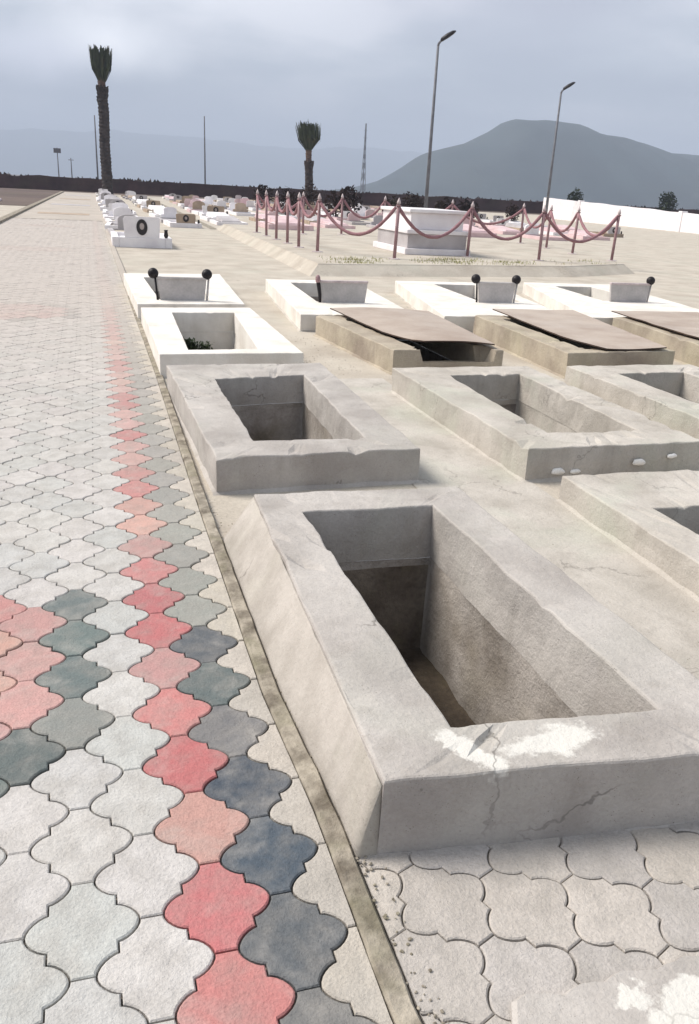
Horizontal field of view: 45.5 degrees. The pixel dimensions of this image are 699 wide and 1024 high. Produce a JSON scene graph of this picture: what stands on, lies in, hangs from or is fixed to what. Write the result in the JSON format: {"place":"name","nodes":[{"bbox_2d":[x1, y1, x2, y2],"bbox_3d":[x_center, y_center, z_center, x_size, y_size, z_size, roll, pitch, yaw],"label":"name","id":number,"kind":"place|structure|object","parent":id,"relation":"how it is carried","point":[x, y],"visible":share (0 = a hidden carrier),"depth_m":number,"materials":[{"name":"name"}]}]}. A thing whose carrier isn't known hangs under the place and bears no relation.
{"place":"outdoors","nodes":[
{"label":"outdoors","id":0,"kind":"place"},
{"bbox_2d":[0,189,57,205],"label":"soil patch","id":1,"kind":"object","parent":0,"point":[18,197],"visible":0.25,"depth_m":60.15,"materials":[{"name":"soil"}]},
{"bbox_2d":[13,192,102,220],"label":"path","id":2,"kind":"structure","parent":0,"point":[92,210],"depth_m":40.84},
{"bbox_2d":[0,218,142,339],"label":"path","id":3,"kind":"structure","parent":0,"point":[60,279],"depth_m":12.28,"materials":[{"name":"concrete"}]},
{"bbox_2d":[0,338,392,1023],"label":"path","id":4,"kind":"structure","parent":0,"point":[90,462],"depth_m":2.29,"materials":[{"name":"concrete"}]},
{"bbox_2d":[0,128,422,189],"bbox_3d":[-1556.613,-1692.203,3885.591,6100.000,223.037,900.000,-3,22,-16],"label":"hills","id":5,"kind":"structure","parent":0,"point":[136,156],"depth_m":3859.15,"materials":[{"name":"grey"}]},
{"bbox_2d":[0,174,698,542],"bbox_3d":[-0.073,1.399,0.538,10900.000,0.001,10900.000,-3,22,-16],"label":"ground","id":6,"kind":"structure","parent":0,"point":[668,260],"depth_m":17.05,"materials":[{"name":"concrete"}]},
{"bbox_2d":[0,191,63,222],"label":"path edging","id":7,"kind":"object","parent":6,"relation":"on","point":[13,214],"visible":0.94,"depth_m":36.27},
{"bbox_2d":[94,115,98,178],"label":"utility pole","id":8,"kind":"object","parent":6,"relation":"on","point":[96,148],"visible":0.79,"depth_m":194.25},
{"bbox_2d":[88,44,112,193],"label":"palm tree","id":9,"kind":"object","parent":6,"relation":"on","point":[101,60],"visible":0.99,"depth_m":79.87,"materials":[{"name":"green plant"}]},
{"bbox_2d":[105,217,117,228],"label":"marble grave","id":10,"kind":"object","parent":6,"relation":"on","point":[111,224],"visible":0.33,"depth_m":26.41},
{"bbox_2d":[98,201,128,295],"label":"kerb","id":11,"kind":"structure","parent":6,"relation":"on","point":[118,262],"depth_m":17.00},
{"bbox_2d":[105,207,131,222],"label":"marble grave","id":12,"kind":"object","parent":6,"relation":"on","point":[118,211],"visible":0.36,"depth_m":31.09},
{"bbox_2d":[107,214,133,235],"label":"marble grave","id":13,"kind":"object","parent":6,"relation":"on","point":[120,228],"visible":0.14,"depth_m":24.95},
{"bbox_2d":[103,202,137,218],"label":"marble grave","id":14,"kind":"object","parent":6,"relation":"on","point":[114,206],"visible":0.36,"depth_m":34.06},
{"bbox_2d":[111,216,171,248],"bbox_3d":[-5.222,-7.028,20.777,1.389,0.702,2.210,-3,22,-16],"label":"marble grave","id":15,"kind":"object","parent":6,"relation":"on","point":[141,232],"visible":0.99,"depth_m":19.82,"materials":[{"name":"stone"}]},
{"bbox_2d":[141,200,162,209],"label":"marble grave","id":16,"kind":"object","parent":6,"relation":"on","point":[151,202],"visible":0.36,"depth_m":45.80,"materials":[{"name":"beige stone"}]},
{"bbox_2d":[158,207,176,222],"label":"marble grave","id":17,"kind":"object","parent":6,"relation":"on","point":[170,213],"visible":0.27,"depth_m":34.52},
{"bbox_2d":[163,213,201,227],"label":"marble grave","id":18,"kind":"object","parent":6,"relation":"on","point":[184,221],"visible":1,"depth_m":29.80,"materials":[{"name":"beige stone"}]},
{"bbox_2d":[124,273,244,318],"bbox_3d":[-2.265,-2.765,11.404,1.548,0.622,3.706,-3,22,-16],"label":"open grave","id":19,"kind":"object","parent":6,"relation":"on","point":[140,289],"visible":0.45,"depth_m":10.51,"materials":[{"name":"concrete"}]},
{"bbox_2d":[148,268,211,300],"bbox_3d":[-2.009,-2.671,9.916,0.747,0.438,0.123,-3,22,-16],"label":"headboard","id":20,"kind":"object","parent":19,"relation":"on","point":[184,288],"visible":0.98,"depth_m":9.90,"materials":[{"name":"white concrete"}]},
{"bbox_2d":[187,201,204,212],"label":"marble grave","id":21,"kind":"object","parent":6,"relation":"on","point":[197,205],"visible":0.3,"depth_m":47.44,"materials":[{"name":"beige stone"}]},
{"bbox_2d":[204,116,205,183],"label":"utility pole","id":22,"kind":"object","parent":6,"relation":"on","point":[204,155],"visible":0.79,"depth_m":201.44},
{"bbox_2d":[199,206,229,215],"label":"marble grave","id":23,"kind":"object","parent":6,"relation":"on","point":[215,208],"visible":0.45,"depth_m":39.47,"materials":[{"name":"beige stone"}]},
{"bbox_2d":[200,212,238,220],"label":"marble grave","id":24,"kind":"object","parent":6,"relation":"on","point":[209,216],"visible":0.41,"depth_m":36.96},
{"bbox_2d":[141,307,302,378],"bbox_3d":[-1.359,-1.609,8.243,1.304,0.443,2.895,-3,22,-16],"label":"open grave","id":25,"kind":"object","parent":6,"relation":"on","point":[241,335],"visible":0.63,"depth_m":7.98,"materials":[{"name":"concrete"}]},
{"bbox_2d":[183,336,209,349],"bbox_3d":[-1.700,-1.750,8.824,0.291,0.214,0.408,-14,27,-38],"label":"weed","id":26,"kind":"object","parent":25,"relation":"on","point":[190,344],"visible":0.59,"depth_m":8.84,"materials":[{"name":"green plant"}]},
{"bbox_2d":[196,340,212,349],"bbox_3d":[-1.569,-1.763,8.967,0.243,0.146,0.299,-3,22,-16],"label":"weed","id":27,"kind":"object","parent":25,"relation":"on","point":[202,345],"visible":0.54,"depth_m":8.95,"materials":[{"name":"green plant"}]},
{"bbox_2d":[210,215,247,224],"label":"marble grave","id":28,"kind":"object","parent":6,"relation":"on","point":[220,220],"visible":0.84,"depth_m":33.51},
{"bbox_2d":[228,203,254,215],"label":"marble grave","id":29,"kind":"object","parent":6,"relation":"on","point":[240,209],"visible":0.81,"depth_m":46.48,"materials":[{"name":"beige stone"}]},
{"bbox_2d":[253,184,273,204],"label":"grave shrub","id":30,"kind":"object","parent":6,"relation":"on","point":[262,191],"visible":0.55,"depth_m":56.57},
{"bbox_2d":[128,296,422,1023],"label":"kerb","id":31,"kind":"structure","parent":6,"relation":"on","point":[392,985],"depth_m":2.22,"materials":[{"name":"concrete"}]},
{"bbox_2d":[278,186,295,214],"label":"grave shrub","id":32,"kind":"object","parent":6,"relation":"on","point":[282,199],"visible":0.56,"depth_m":43.78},
{"bbox_2d":[166,363,419,495],"bbox_3d":[-0.513,-0.320,5.645,1.285,0.909,2.486,-3,22,-16],"label":"open grave","id":33,"kind":"object","parent":6,"relation":"on","point":[328,430],"visible":0.83,"depth_m":4.99,"materials":[{"name":"concrete"}]},
{"bbox_2d":[296,120,320,201],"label":"palm tree","id":34,"kind":"object","parent":6,"relation":"on","point":[309,135],"visible":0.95,"depth_m":80.28,"materials":[{"name":"green plant"}]},
{"bbox_2d":[301,183,318,204],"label":"grave shrub","id":35,"kind":"object","parent":6,"relation":"on","point":[309,196],"visible":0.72,"depth_m":53.72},
{"bbox_2d":[297,216,324,223],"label":"marble grave","id":36,"kind":"object","parent":6,"relation":"on","point":[313,219],"visible":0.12,"depth_m":39.17,"materials":[{"name":"beige stone"}]},
{"bbox_2d":[310,218,355,228],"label":"marble grave","id":37,"kind":"object","parent":6,"relation":"on","point":[326,223],"visible":0.58,"depth_m":35.56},
{"bbox_2d":[265,279,403,331],"bbox_3d":[-0.256,-2.630,11.343,1.475,0.634,3.918,-2,21,-12],"label":"open grave","id":38,"kind":"object","parent":6,"relation":"on","point":[299,307],"visible":0.5,"depth_m":10.56,"materials":[{"name":"concrete"}]},
{"bbox_2d":[315,275,367,302],"bbox_3d":[-0.101,-2.772,10.445,0.683,0.376,0.081,-3,22,-16],"label":"headboard","id":39,"kind":"object","parent":38,"relation":"on","point":[338,291],"visible":0.94,"depth_m":10.44,"materials":[{"name":"white concrete"}]},
{"bbox_2d":[323,190,348,216],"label":"grave shrub","id":40,"kind":"object","parent":6,"relation":"on","point":[334,202],"visible":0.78,"depth_m":45.46,"materials":[{"name":"plant"}]},
{"bbox_2d":[326,211,355,220],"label":"marble grave","id":41,"kind":"object","parent":6,"relation":"on","point":[345,215],"visible":0.27,"depth_m":43.60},
{"bbox_2d":[0,172,696,209],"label":"scrub","id":42,"kind":"object","parent":6,"relation":"on","point":[140,180],"visible":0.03,"depth_m":103.53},
{"bbox_2d":[0,174,698,213],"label":"perimeter wall","id":43,"kind":"structure","parent":6,"relation":"on","point":[44,182],"depth_m":97.78,"materials":[{"name":"stone"}]},
{"bbox_2d":[338,185,362,212],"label":"grave shrub","id":44,"kind":"object","parent":6,"relation":"on","point":[353,203],"visible":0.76,"depth_m":48.43,"materials":[{"name":"plant"}]},
{"bbox_2d":[343,213,370,224],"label":"marble grave","id":45,"kind":"object","parent":6,"relation":"on","point":[353,219],"visible":0.73,"depth_m":42.27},
{"bbox_2d":[360,123,366,192],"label":"pylon","id":46,"kind":"object","parent":6,"relation":"on","point":[363,175],"visible":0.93,"depth_m":481.85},
{"bbox_2d":[366,215,382,227],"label":"marble grave","id":47,"kind":"object","parent":6,"relation":"on","point":[377,219],"visible":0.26,"depth_m":38.80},
{"bbox_2d":[314,315,503,374],"bbox_3d":[0.502,-1.424,8.524,1.336,0.854,2.156,-3,22,-16],"label":"open grave","id":48,"kind":"object","parent":6,"relation":"on","point":[386,353],"visible":0.38,"depth_m":7.95,"materials":[{"name":"beige concrete"}]},
{"bbox_2d":[330,307,494,344],"bbox_3d":[0.634,-1.931,8.555,1.130,0.037,2.280,-3,22,-16],"label":"cover sheet","id":49,"kind":"object","parent":48,"relation":"on","point":[417,325],"visible":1,"depth_m":8.43,"materials":[{"name":"wood"}]},
{"bbox_2d":[401,191,421,207],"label":"grave shrub","id":50,"kind":"object","parent":6,"relation":"on","point":[412,202],"visible":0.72,"depth_m":50.62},
{"bbox_2d":[217,224,634,276],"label":"platform","id":51,"kind":"structure","parent":6,"relation":"on","point":[333,243],"depth_m":19.10,"materials":[{"name":"concrete"}]},
{"bbox_2d":[254,189,260,232],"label":"barrier post","id":52,"kind":"object","parent":51,"relation":"on","point":[257,192],"visible":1,"depth_m":25.09,"materials":[{"name":"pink metal"}]},
{"bbox_2d":[262,190,269,235],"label":"barrier post","id":53,"kind":"object","parent":51,"relation":"on","point":[266,217],"visible":1,"depth_m":23.58,"materials":[{"name":"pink metal"}]},
{"bbox_2d":[273,191,280,239],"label":"barrier post","id":54,"kind":"object","parent":51,"relation":"on","point":[276,221],"visible":1,"depth_m":22.24,"materials":[{"name":"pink metal"}]},
{"bbox_2d":[258,215,313,230],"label":"marble grave","id":55,"kind":"object","parent":51,"relation":"on","point":[293,221],"visible":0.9,"depth_m":28.11,"materials":[{"name":"stone"}]},
{"bbox_2d":[283,192,291,243],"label":"barrier post","id":56,"kind":"object","parent":51,"relation":"on","point":[287,221],"visible":1,"depth_m":20.87,"materials":[{"name":"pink metal"}]},
{"bbox_2d":[294,192,303,247],"bbox_3d":[-1.186,-6.864,19.606,0.260,1.230,0.260,-4,23,-15],"label":"barrier post","id":57,"kind":"object","parent":51,"relation":"on","point":[298,223],"visible":1,"depth_m":19.62,"materials":[{"name":"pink metal"}]},
{"bbox_2d":[300,192,305,233],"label":"barrier post","id":58,"kind":"object","parent":51,"relation":"on","point":[303,197],"visible":0.93,"depth_m":25.65,"materials":[{"name":"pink metal"}]},
{"bbox_2d":[312,193,322,251],"bbox_3d":[-0.686,-6.409,18.492,0.260,1.230,0.260,-3,22,-16],"label":"barrier post","id":59,"kind":"object","parent":51,"relation":"on","point":[319,200],"visible":1,"depth_m":18.48,"materials":[{"name":"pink metal"}]},
{"bbox_2d":[299,200,317,217],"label":"rope","id":60,"kind":"object","parent":59,"relation":"hanging from","point":[312,214],"visible":1,"depth_m":18.97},
{"bbox_2d":[319,202,396,235],"bbox_3d":[0.152,-6.308,18.009,1.918,0.657,0.079,14,24,27],"label":"rope","id":61,"kind":"object","parent":59,"relation":"hanging from","point":[382,222],"visible":1,"depth_m":18.06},
{"bbox_2d":[339,193,344,234],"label":"barrier post","id":62,"kind":"object","parent":51,"relation":"on","point":[342,198],"visible":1,"depth_m":26.54,"materials":[{"name":"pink metal"}]},
{"bbox_2d":[305,198,341,216],"bbox_3d":[-0.818,-9.505,26.058,1.498,0.557,0.079,-14,27,-37],"label":"rope","id":63,"kind":"object","parent":62,"relation":"hanging from","point":[331,212],"visible":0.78,"depth_m":26.18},
{"bbox_2d":[343,200,383,218],"bbox_3d":[0.451,-9.614,26.515,1.337,0.555,0.079,3,21,0],"label":"rope","id":64,"kind":"object","parent":62,"relation":"hanging from","point":[358,216],"visible":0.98,"depth_m":26.52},
{"bbox_2d":[388,198,400,259],"bbox_3d":[0.998,-5.980,17.606,0.260,1.230,0.260,-2,22,-16],"label":"barrier post","id":65,"kind":"object","parent":51,"relation":"on","point":[396,228],"visible":0.97,"depth_m":17.59,"materials":[{"name":"pink metal"}]},
{"bbox_2d":[400,207,471,238],"bbox_3d":[1.899,-6.398,18.476,0.079,0.661,2.607,21,27,39],"label":"rope","id":66,"kind":"object","parent":65,"relation":"hanging from","point":[412,226],"visible":1,"depth_m":18.53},
{"bbox_2d":[373,206,469,255],"bbox_3d":[1.754,-6.925,20.488,1.640,1.000,2.500,-3,22,-16],"label":"tiered tomb","id":67,"kind":"object","parent":51,"relation":"on","point":[428,221],"visible":0.85,"depth_m":19.54,"materials":[{"name":"white stone"}]},
{"bbox_2d":[462,201,474,256],"bbox_3d":[2.811,-6.586,19.429,0.260,1.230,0.260,-2,22,-16],"label":"barrier post","id":68,"kind":"object","parent":51,"relation":"on","point":[470,230],"visible":1,"depth_m":19.41,"materials":[{"name":"pink metal"}]},
{"bbox_2d":[473,209,543,240],"bbox_3d":[3.647,-6.652,19.383,1.662,0.655,0.079,3,21,0],"label":"rope","id":69,"kind":"object","parent":68,"relation":"hanging from","point":[492,234],"visible":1,"depth_m":19.39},
{"bbox_2d":[463,224,496,237],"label":"marble grave","id":70,"kind":"object","parent":51,"relation":"on","point":[477,232],"visible":0.24,"depth_m":29.73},
{"bbox_2d":[535,206,545,260],"bbox_3d":[4.480,-6.499,19.430,0.260,1.230,0.260,-3,21,-16],"label":"barrier post","id":71,"kind":"object","parent":51,"relation":"on","point":[541,233],"visible":0.98,"depth_m":19.42,"materials":[{"name":"pink metal"}]},
{"bbox_2d":[545,213,617,242],"bbox_3d":[5.547,-6.798,20.015,2.467,0.660,0.079,-10,25,-31],"label":"rope","id":72,"kind":"object","parent":71,"relation":"hanging from","point":[556,229],"visible":1,"depth_m":20.05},
{"bbox_2d":[542,205,552,248],"bbox_3d":[5.944,-8.500,24.834,0.260,1.230,0.260,-2,21,-16],"label":"barrier post","id":73,"kind":"object","parent":51,"relation":"on","point":[548,231],"visible":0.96,"depth_m":24.86,"materials":[{"name":"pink metal"}]},
{"bbox_2d":[550,211,576,231],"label":"rope","id":74,"kind":"object","parent":73,"relation":"attached to","point":[569,225],"visible":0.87,"depth_m":23.37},
{"bbox_2d":[567,206,580,253],"bbox_3d":[6.149,-7.648,22.646,0.260,1.230,0.260,-2,23,-16],"label":"barrier post","id":75,"kind":"object","parent":51,"relation":"on","point":[575,231],"visible":1,"depth_m":22.63,"materials":[{"name":"red metal"}]},
{"bbox_2d":[577,213,616,236],"bbox_3d":[6.378,-7.422,21.613,0.079,0.562,2.120,-2,22,-13],"label":"rope","id":76,"kind":"object","parent":75,"relation":"hanging from","point":[583,226],"visible":0.77,"depth_m":22.06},
{"bbox_2d":[606,209,620,260],"bbox_3d":[6.605,-6.872,20.690,0.260,1.230,0.260,-3,23,-16],"label":"barrier post","id":77,"kind":"object","parent":51,"relation":"on","point":[615,236],"visible":1,"depth_m":20.68,"materials":[{"name":"red metal"}]},
{"bbox_2d":[424,30,455,207],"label":"street lamp","id":78,"kind":"object","parent":6,"relation":"on","point":[447,35],"visible":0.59,"depth_m":56.02,"materials":[{"name":"metal"}]},
{"bbox_2d":[434,196,455,209],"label":"grave shrub","id":79,"kind":"object","parent":6,"relation":"on","point":[443,205],"visible":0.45,"depth_m":50.08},
{"bbox_2d":[209,337,698,1023],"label":"mortar crumbs","id":80,"kind":"object","parent":6,"relation":"on","point":[385,917],"visible":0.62,"depth_m":1.84,"materials":[{"name":"concrete"}]},
{"bbox_2d":[224,486,698,861],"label":"open grave","id":81,"kind":"object","parent":6,"relation":"on","point":[474,673],"visible":0.94,"depth_m":2.56,"materials":[{"name":"concrete"}]},
{"bbox_2d":[456,198,478,217],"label":"grave shrub","id":82,"kind":"object","parent":6,"relation":"on","point":[466,207],"visible":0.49,"depth_m":52.60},
{"bbox_2d":[393,281,551,332],"bbox_3d":[1.717,-2.784,11.990,1.718,0.618,4.363,1,21,-6],"label":"open grave","id":83,"kind":"object","parent":6,"relation":"on","point":[456,303],"visible":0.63,"depth_m":11.36,"materials":[{"name":"concrete"}]},
{"bbox_2d":[471,274,520,302],"bbox_3d":[1.967,-2.983,11.272,0.717,0.438,0.123,-3,22,-16],"label":"headboard","id":84,"kind":"object","parent":83,"relation":"on","point":[494,292],"visible":0.95,"depth_m":11.26,"materials":[{"name":"stone"}]},
{"bbox_2d":[482,225,519,234],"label":"marble grave","id":85,"kind":"object","parent":6,"relation":"on","point":[503,230],"visible":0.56,"depth_m":38.90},
{"bbox_2d":[505,203,519,220],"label":"grave shrub","id":86,"kind":"object","parent":6,"relation":"on","point":[511,212],"visible":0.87,"depth_m":52.57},
{"bbox_2d":[505,223,525,230],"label":"marble grave","id":87,"kind":"object","parent":6,"relation":"on","point":[516,226],"visible":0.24,"depth_m":44.66,"materials":[{"name":"beige stone"}]},
{"bbox_2d":[353,823,698,1023],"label":"grave paving","id":88,"kind":"structure","parent":6,"relation":"on","point":[529,938],"depth_m":1.86,"materials":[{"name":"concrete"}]},
{"bbox_2d":[390,366,698,482],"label":"open grave","id":89,"kind":"object","parent":6,"relation":"on","point":[478,409],"visible":0.84,"depth_m":5.44,"materials":[{"name":"concrete"}]},
{"bbox_2d":[522,224,567,240],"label":"marble grave","id":90,"kind":"object","parent":6,"relation":"on","point":[532,233],"visible":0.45,"depth_m":35.88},
{"bbox_2d":[539,227,568,235],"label":"marble grave","id":91,"kind":"object","parent":6,"relation":"on","point":[552,231],"visible":0.55,"depth_m":40.92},
{"bbox_2d":[546,82,574,212],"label":"street lamp","id":92,"kind":"object","parent":6,"relation":"on","point":[554,146],"visible":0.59,"depth_m":73.19,"materials":[{"name":"metal"}]},
{"bbox_2d":[473,315,674,426],"bbox_3d":[2.277,-1.492,8.927,1.390,0.873,2.401,-3,22,-16],"label":"open grave","id":93,"kind":"object","parent":6,"relation":"on","point":[554,354],"visible":0.43,"depth_m":8.07,"materials":[{"name":"beige concrete"}]},
{"bbox_2d":[492,309,666,349],"bbox_3d":[2.476,-1.988,8.971,1.060,0.032,2.600,-1,21,-11],"label":"cover sheet","id":94,"kind":"object","parent":93,"relation":"on","point":[575,326],"visible":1,"depth_m":8.78,"materials":[{"name":"wood"}]},
{"bbox_2d":[567,188,583,200],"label":"tree","id":95,"kind":"object","parent":6,"relation":"on","point":[573,196],"visible":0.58,"depth_m":108.71,"materials":[{"name":"green plant"}]},
{"bbox_2d":[564,230,609,240],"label":"marble grave","id":96,"kind":"object","parent":6,"relation":"on","point":[583,234],"visible":0.75,"depth_m":37.92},
{"bbox_2d":[589,227,623,237],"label":"marble grave","id":97,"kind":"object","parent":6,"relation":"on","point":[610,232],"visible":0.68,"depth_m":41.98,"materials":[{"name":"beige stone"}]},
{"bbox_2d":[521,282,698,324],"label":"open grave","id":98,"kind":"object","parent":6,"relation":"on","point":[591,300],"visible":0.54,"depth_m":12.24,"materials":[{"name":"concrete"}]},
{"bbox_2d":[609,276,654,301],"bbox_3d":[4.116,-3.223,12.189,0.722,0.438,0.123,-3,22,-16],"label":"headboard","id":99,"kind":"object","parent":98,"relation":"on","point":[629,292],"visible":0.97,"depth_m":12.17,"materials":[{"name":"white concrete"}]},
{"bbox_2d":[542,198,698,233],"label":"boundary wall","id":100,"kind":"structure","parent":6,"relation":"on","point":[648,218],"depth_m":65.31,"materials":[{"name":"paint"}]},
{"bbox_2d":[555,470,698,601],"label":"open grave","id":101,"kind":"object","parent":6,"relation":"on","point":[650,520],"visible":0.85,"depth_m":4.06,"materials":[{"name":"concrete"}]},
{"bbox_2d":[565,364,698,438],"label":"open grave","id":102,"kind":"object","parent":6,"relation":"on","point":[653,392],"visible":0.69,"depth_m":6.69,"materials":[{"name":"concrete"}]},
{"bbox_2d":[612,317,698,396],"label":"open grave","id":103,"kind":"object","parent":6,"relation":"on","point":[685,348],"visible":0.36,"depth_m":9.01,"materials":[{"name":"beige concrete"}]},
{"bbox_2d":[611,311,698,337],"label":"cover sheet","id":104,"kind":"object","parent":103,"relation":"on","point":[686,323],"visible":1,"depth_m":9.86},
{"bbox_2d":[656,191,677,211],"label":"tree","id":105,"kind":"object","parent":6,"relation":"on","point":[667,198],"visible":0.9,"depth_m":112.46,"materials":[{"name":"green plant"}]},
{"bbox_2d":[317,255,605,264],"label":"grass","id":106,"kind":"structure","parent":0,"point":[445,258],"depth_m":17.74,"materials":[{"name":"plant"}]},
{"bbox_2d":[326,119,698,209],"bbox_3d":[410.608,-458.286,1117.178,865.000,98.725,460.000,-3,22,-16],"label":"hill","id":107,"kind":"structure","parent":0,"point":[510,160],"depth_m":941.63,"materials":[{"name":"stone"}]},
{"bbox_2d":[339,378,698,679],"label":"aisle","id":108,"kind":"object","parent":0,"point":[649,604],"visible":0.57,"depth_m":4.05,"materials":[{"name":"concrete"}]},
{"bbox_2d":[511,956,698,1023],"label":"plastered slab","id":109,"kind":"structure","parent":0,"point":[667,993],"depth_m":1.65,"materials":[{"name":"concrete"}]},
{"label":"barrier post","id":110,"kind":"object","parent":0,"visible":0},
{"bbox_2d":[453,205,522,224],"bbox_3d":[4.452,-9.562,26.916,2.273,0.562,0.079,3,21,1],"label":"rope","id":111,"kind":"object","parent":110,"relation":"hanging from","point":[501,221],"visible":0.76,"depth_m":26.93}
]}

